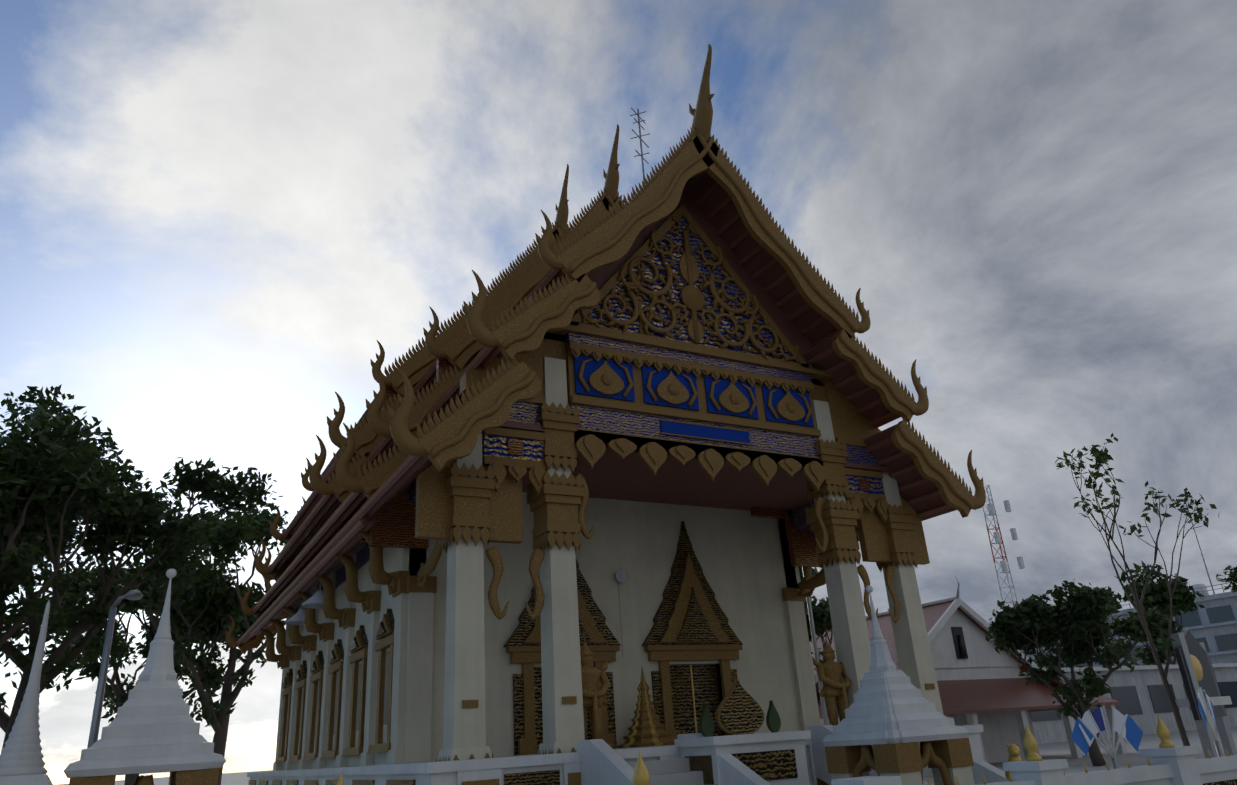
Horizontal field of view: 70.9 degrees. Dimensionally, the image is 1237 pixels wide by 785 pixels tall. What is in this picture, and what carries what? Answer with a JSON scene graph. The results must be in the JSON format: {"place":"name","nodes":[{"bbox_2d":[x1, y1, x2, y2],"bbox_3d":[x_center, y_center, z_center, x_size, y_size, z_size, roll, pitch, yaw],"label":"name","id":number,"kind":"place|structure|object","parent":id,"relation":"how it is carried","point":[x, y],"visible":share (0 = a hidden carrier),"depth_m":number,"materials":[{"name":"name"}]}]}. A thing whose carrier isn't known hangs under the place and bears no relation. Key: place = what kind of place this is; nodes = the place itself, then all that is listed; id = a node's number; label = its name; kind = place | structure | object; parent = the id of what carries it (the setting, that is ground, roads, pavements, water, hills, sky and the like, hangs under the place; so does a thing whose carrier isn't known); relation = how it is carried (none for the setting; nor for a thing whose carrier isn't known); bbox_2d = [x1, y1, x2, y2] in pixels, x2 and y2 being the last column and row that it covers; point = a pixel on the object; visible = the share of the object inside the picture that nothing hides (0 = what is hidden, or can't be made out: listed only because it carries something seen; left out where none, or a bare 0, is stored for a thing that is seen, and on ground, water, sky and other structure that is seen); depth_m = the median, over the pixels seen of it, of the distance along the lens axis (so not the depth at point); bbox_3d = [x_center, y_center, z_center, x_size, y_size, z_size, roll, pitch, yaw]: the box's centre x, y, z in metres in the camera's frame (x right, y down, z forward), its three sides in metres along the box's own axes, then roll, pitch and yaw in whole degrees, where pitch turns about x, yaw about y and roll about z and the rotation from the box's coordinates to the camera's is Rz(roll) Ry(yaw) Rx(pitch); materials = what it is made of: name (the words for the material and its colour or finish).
{"place":"outdoors","nodes":[
{"label":"outdoors","id":0,"kind":"place"},
{"bbox_2d":[0,601,52,784],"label":"stupa","id":1,"kind":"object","parent":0,"point":[22,762],"depth_m":14.94,"materials":[{"name":"white paint"}]},
{"bbox_2d":[248,325,934,784],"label":"temple ornament","id":2,"kind":"object","parent":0,"point":[646,389],"visible":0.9,"depth_m":20.35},
{"bbox_2d":[247,357,983,784],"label":"temple wall","id":3,"kind":"structure","parent":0,"point":[453,633],"depth_m":20.97,"materials":[{"name":"white paint"}]},
{"bbox_2d":[236,140,955,645],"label":"temple roof","id":4,"kind":"structure","parent":3,"relation":"on","point":[322,530],"depth_m":22.07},
{"bbox_2d":[225,44,985,654],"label":"temple roof ornaments","id":5,"kind":"object","parent":3,"relation":"on","point":[607,228],"visible":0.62,"depth_m":21.16},
{"bbox_2d":[285,582,336,624],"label":"eave speakers","id":6,"kind":"object","parent":5,"relation":"attached to","point":[315,600],"visible":0.79,"depth_m":24.65,"materials":[{"name":"grey metal"}]},
{"bbox_2d":[580,642,611,747],"bbox_3d":[-0.592,5.806,16.689,0.798,2.011,0.796,-10,-23,14],"label":"statue","id":7,"kind":"object","parent":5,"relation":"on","point":[594,701],"visible":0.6,"depth_m":16.61,"materials":[{"name":"gold metal"}]},
{"bbox_2d":[630,108,649,184],"bbox_3d":[0.652,-6.819,24.557,0.877,2.960,0.459,10,-26,-31],"label":"roof antenna","id":8,"kind":"object","parent":5,"relation":"on","point":[640,135],"visible":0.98,"depth_m":24.72,"materials":[{"name":"metal"}]},
{"bbox_2d":[616,569,627,582],"bbox_3d":[0.037,4.681,22.072,0.352,0.343,0.184,8,-25,-27],"label":"wall lamp","id":9,"kind":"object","parent":3,"relation":"attached to","point":[621,576],"depth_m":22.07,"materials":[{"name":"white glass"}]},
{"bbox_2d":[616,667,674,747],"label":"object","id":10,"kind":"object","parent":3,"relation":"on","point":[645,729],"visible":0.98,"depth_m":20.13,"materials":[{"name":"gold metal"}]},
{"bbox_2d":[569,204,811,367],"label":"pediment","id":11,"kind":"structure","parent":3,"relation":"attached to","point":[675,278],"depth_m":21.15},
{"bbox_2d":[812,641,850,725],"bbox_3d":[4.838,6.597,19.524,0.798,2.011,0.796,-10,-23,14],"label":"statue","id":12,"kind":"object","parent":3,"relation":"on","point":[830,672],"visible":0.75,"depth_m":19.34,"materials":[{"name":"gold metal"}]},
{"bbox_2d":[0,0,1236,784],"label":"sky","id":13,"kind":"structure","parent":0,"point":[215,215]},
{"bbox_2d":[57,727,1236,784],"bbox_3d":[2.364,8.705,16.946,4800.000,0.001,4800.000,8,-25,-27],"label":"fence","id":14,"kind":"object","parent":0,"point":[1055,750],"depth_m":51.03,"materials":[{"name":"white concrete"}]},
{"bbox_2d":[5,519,61,596],"bbox_3d":[-27.095,9.821,32.813,9.551,13.594,11.314,8,-25,-27],"label":"tree","id":15,"kind":"object","parent":14,"relation":"on","point":[45,550],"visible":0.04,"depth_m":35.57,"materials":[{"name":"green plant"}]},
{"bbox_2d":[0,403,135,646],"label":"tree","id":16,"kind":"object","parent":14,"relation":"on","point":[42,482],"visible":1,"depth_m":30.99,"materials":[{"name":"green plant"}]},
{"bbox_2d":[87,590,142,747],"bbox_3d":[-14.945,9.529,25.658,1.511,7.168,0.612,-20,-27,35],"label":"street lamp","id":17,"kind":"object","parent":14,"relation":"on","point":[101,684],"visible":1,"depth_m":26.35,"materials":[{"name":"metal"}]},
{"bbox_2d":[0,384,283,748],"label":"tree","id":18,"kind":"object","parent":14,"relation":"on","point":[127,518],"visible":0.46,"depth_m":38.76,"materials":[{"name":"green plant"}]},
{"bbox_2d":[39,555,283,784],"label":"tree","id":19,"kind":"object","parent":14,"relation":"on","point":[117,694],"visible":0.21,"depth_m":57.29,"materials":[{"name":"green plant"}]},
{"bbox_2d":[111,506,288,784],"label":"tree","id":20,"kind":"object","parent":14,"relation":"on","point":[203,618],"visible":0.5,"depth_m":50.49,"materials":[{"name":"green plant"}]},
{"bbox_2d":[337,714,1236,784],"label":"boundary wall","id":21,"kind":"structure","parent":14,"relation":"on","point":[1169,762],"depth_m":11.00,"materials":[{"name":"white paint"}]},
{"bbox_2d":[577,725,1007,784],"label":"temple stairs","id":22,"kind":"structure","parent":14,"relation":"on","point":[602,762],"depth_m":15.08,"materials":[{"name":"white concrete"}]},
{"bbox_2d":[799,566,835,700],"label":"tree","id":23,"kind":"object","parent":14,"relation":"on","point":[822,618],"visible":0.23,"depth_m":44.28,"materials":[{"name":"green plant"}]},
{"bbox_2d":[809,577,1126,762],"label":"house","id":24,"kind":"structure","parent":14,"relation":"on","point":[980,681],"depth_m":42.19,"materials":[{"name":"white paint"}]},
{"bbox_2d":[982,485,1024,606],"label":"radio mast","id":25,"kind":"object","parent":14,"relation":"on","point":[997,536],"visible":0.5,"depth_m":144.94,"materials":[{"name":"red metal"}]},
{"bbox_2d":[985,579,1169,765],"bbox_3d":[17.896,11.164,34.548,5.159,6.851,7.601,8,-25,-27],"label":"bushy tree","id":26,"kind":"object","parent":14,"relation":"on","point":[1078,630],"visible":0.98,"depth_m":34.20,"materials":[{"name":"green plant"}]},
{"bbox_2d":[988,503,1236,667],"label":"office block","id":27,"kind":"structure","parent":14,"relation":"on","point":[1212,625],"depth_m":106.72,"materials":[{"name":"concrete"}]},
{"bbox_2d":[1047,560,1204,665],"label":"tree","id":28,"kind":"object","parent":14,"relation":"on","point":[1183,597],"visible":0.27,"depth_m":79.57,"materials":[{"name":"green plant"}]},
{"bbox_2d":[1022,663,1236,743],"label":"shop block","id":29,"kind":"structure","parent":14,"relation":"on","point":[1139,693],"depth_m":73.87,"materials":[{"name":"paint"}]},
{"bbox_2d":[1054,433,1218,745],"bbox_3d":[14.657,5.509,23.752,3.392,9.529,3.201,-11,-23,17],"label":"sparse tree","id":30,"kind":"object","parent":14,"relation":"on","point":[1102,456],"visible":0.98,"depth_m":24.49,"materials":[{"name":"green plant"}]},
{"bbox_2d":[1216,565,1236,592],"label":"bushy tree","id":31,"kind":"object","parent":14,"relation":"on","point":[1232,576],"visible":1,"depth_m":44.99,"materials":[{"name":"green plant"}]},
{"bbox_2d":[1005,742,1021,780],"bbox_3d":[6.473,6.038,14.188,0.435,0.605,0.455,8,-25,-27],"label":"singha statue","id":32,"kind":"object","parent":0,"point":[1013,750],"visible":0.54,"depth_m":14.07,"materials":[{"name":"gold metal"}]},
{"bbox_2d":[998,766,1133,773],"bbox_3d":[-1.603,13.925,29.186,36.000,0.048,43.200,8,-25,-27],"label":"wall ledge","id":33,"kind":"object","parent":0,"point":[1070,770],"depth_m":30.64,"materials":[{"name":"white paint"}]},
{"bbox_2d":[64,569,225,784],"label":"sema shrine","id":34,"kind":"object","parent":33,"relation":"on","point":[153,727],"visible":1,"depth_m":11.08,"materials":[{"name":"white paint"}]},
{"bbox_2d":[674,678,810,784],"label":"balustrade wall","id":35,"kind":"structure","parent":33,"relation":"on","point":[775,757],"depth_m":15.77,"materials":[{"name":"white paint"}]},
{"bbox_2d":[802,567,828,724],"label":"column","id":36,"kind":"structure","parent":33,"relation":"on","point":[820,684],"depth_m":28.55,"materials":[{"name":"paint"}]},
{"bbox_2d":[822,586,974,784],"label":"sema shrine","id":37,"kind":"object","parent":33,"relation":"on","point":[894,717],"visible":0.98,"depth_m":13.52,"materials":[{"name":"white paint"}]},
{"bbox_2d":[1071,707,1142,768],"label":"flags","id":38,"kind":"object","parent":33,"relation":"on","point":[1089,727],"visible":1,"depth_m":15.97},
{"bbox_2d":[1170,630,1236,757],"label":"royal signboard","id":39,"kind":"object","parent":33,"relation":"on","point":[1194,663],"visible":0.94,"depth_m":23.08,"materials":[{"name":"metal"}]},
{"bbox_2d":[1196,687,1223,756],"bbox_3d":[11.263,6.676,16.314,0.095,2.176,1.496,-20,-27,34],"label":"flag","id":40,"kind":"object","parent":33,"relation":"on","point":[1206,708],"visible":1,"depth_m":16.42,"materials":[{"name":"fabric"}]}
]}

